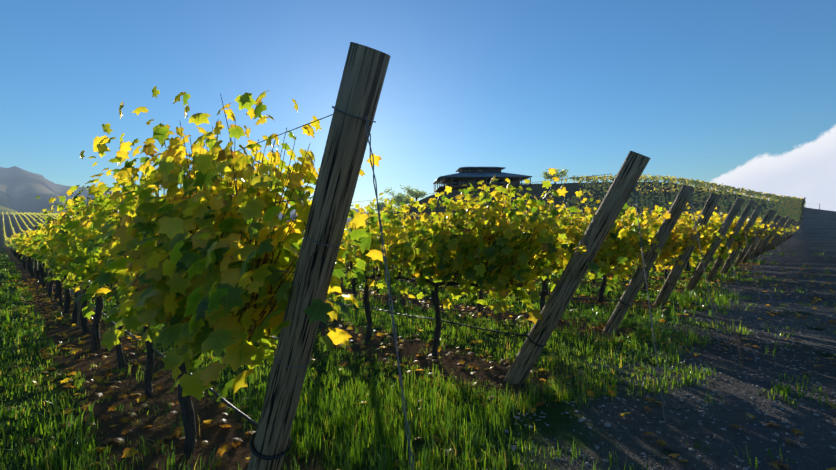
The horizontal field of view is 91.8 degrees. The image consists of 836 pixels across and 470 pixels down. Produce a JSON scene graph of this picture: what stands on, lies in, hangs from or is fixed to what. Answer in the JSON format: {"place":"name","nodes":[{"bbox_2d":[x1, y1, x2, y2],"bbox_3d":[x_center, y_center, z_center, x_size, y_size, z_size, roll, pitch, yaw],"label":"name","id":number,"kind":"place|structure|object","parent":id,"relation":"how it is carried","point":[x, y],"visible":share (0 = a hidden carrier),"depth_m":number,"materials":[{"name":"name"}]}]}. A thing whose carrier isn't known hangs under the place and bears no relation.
{"place":"outdoors","nodes":[
{"label":"outdoors","id":0,"kind":"place"},
{"bbox_2d":[0,166,393,222],"bbox_3d":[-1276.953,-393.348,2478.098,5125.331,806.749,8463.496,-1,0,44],"label":"hills","id":1,"kind":"structure","parent":0,"point":[21,190],"depth_m":1224.10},
{"bbox_2d":[384,187,417,207],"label":"tree","id":2,"kind":"object","parent":1,"relation":"on","point":[401,197],"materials":[{"name":"green plant"}]},
{"bbox_2d":[400,185,427,200],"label":"tree","id":3,"kind":"object","parent":1,"relation":"on","point":[413,193],"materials":[{"name":"green plant"}]},
{"bbox_2d":[14,212,783,269],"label":"vine leaves","id":4,"kind":"object","parent":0,"point":[25,244],"visible":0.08,"depth_m":12.85,"materials":[{"name":"yellow plant"}]},
{"bbox_2d":[0,182,835,469],"bbox_3d":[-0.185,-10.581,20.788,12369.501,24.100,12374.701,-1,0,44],"label":"ground","id":5,"kind":"structure","parent":0,"point":[817,228],"depth_m":3.94,"materials":[{"name":"soil"}]},
{"bbox_2d":[2,212,76,239],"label":"vine rows","id":6,"kind":"object","parent":5,"relation":"on","point":[53,216],"visible":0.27,"depth_m":255.82,"materials":[{"name":"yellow plant"}]},
{"bbox_2d":[10,205,695,327],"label":"line posts","id":7,"kind":"object","parent":5,"relation":"on","point":[80,292],"visible":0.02,"depth_m":10.42,"materials":[{"name":"brown wood"}]},
{"bbox_2d":[13,247,742,454],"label":"vine trunks","id":8,"kind":"object","parent":5,"relation":"on","point":[187,411],"visible":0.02,"depth_m":5.38,"materials":[{"name":"brown wood"}]},
{"bbox_2d":[55,93,720,342],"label":"vine branches","id":9,"kind":"object","parent":8,"relation":"attached to","point":[255,325],"visible":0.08,"depth_m":2.35,"materials":[{"name":"plant"}]},
{"bbox_2d":[28,86,733,400],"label":"vine leaves","id":10,"kind":"object","parent":9,"relation":"attached to","point":[201,277],"visible":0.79,"depth_m":2.31,"materials":[{"name":"plant"}]},
{"bbox_2d":[369,198,404,211],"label":"tree","id":11,"kind":"object","parent":5,"relation":"on","point":[382,205],"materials":[{"name":"green plant"}]},
{"bbox_2d":[5,174,805,253],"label":"vine leaves","id":12,"kind":"object","parent":5,"relation":"on","point":[789,207],"visible":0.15,"depth_m":86.30,"materials":[{"name":"green plant"}]},
{"bbox_2d":[33,237,788,459],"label":"drip lines","id":13,"kind":"object","parent":5,"relation":"on","point":[253,449],"visible":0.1,"depth_m":4.04,"materials":[{"name":"black plastic"}]},
{"bbox_2d":[0,246,835,469],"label":"grass","id":14,"kind":"structure","parent":5,"relation":"on","point":[343,421],"depth_m":3.73,"materials":[{"name":"green plant"}]},
{"bbox_2d":[0,261,835,469],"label":"fallen leaves","id":15,"kind":"object","parent":5,"relation":"on","point":[222,449],"visible":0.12,"depth_m":4.42,"materials":[{"name":"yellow plant"}]},
{"bbox_2d":[53,269,835,431],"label":"dry weeds","id":16,"kind":"object","parent":5,"relation":"on","point":[100,341],"visible":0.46,"depth_m":4.27,"materials":[{"name":"brown plant"}]},
{"bbox_2d":[433,169,531,192],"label":"frame","id":17,"kind":"object","parent":5,"relation":"on","point":[441,188],"visible":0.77,"depth_m":98.98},
{"bbox_2d":[247,42,805,469],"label":"wooden posts","id":18,"kind":"object","parent":5,"relation":"on","point":[362,79],"visible":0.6,"depth_m":1.82,"materials":[{"name":"brown wood"}]},
{"bbox_2d":[46,106,802,469],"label":"trellis wires","id":19,"kind":"object","parent":18,"relation":"attached to","point":[522,288],"visible":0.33,"depth_m":1.98,"materials":[{"name":"grey metal"}]},
{"bbox_2d":[461,281,835,469],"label":"track pebbles","id":20,"kind":"object","parent":5,"relation":"on","point":[514,447],"visible":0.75,"depth_m":3.70,"materials":[{"name":"grey gravel"}]},
{"bbox_2d":[0,0,835,212],"label":"sky","id":21,"kind":"structure","parent":0,"point":[736,93],"materials":[{"name":"blue"}]},
{"bbox_2d":[442,168,518,185],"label":"winery walls","id":22,"kind":"structure","parent":0,"point":[448,181],"depth_m":100.13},
{"bbox_2d":[443,169,511,185],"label":"windows","id":23,"kind":"structure","parent":22,"relation":"in","point":[455,182],"depth_m":100.30,"materials":[{"name":"black glass"}]},
{"bbox_2d":[433,167,531,183],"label":"roof","id":24,"kind":"structure","parent":22,"relation":"on","point":[480,175],"depth_m":99.46,"materials":[{"name":"grey metal"}]},
{"bbox_2d":[540,167,567,183],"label":"tree","id":25,"kind":"object","parent":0,"point":[557,174],"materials":[{"name":"green plant"}]}
]}

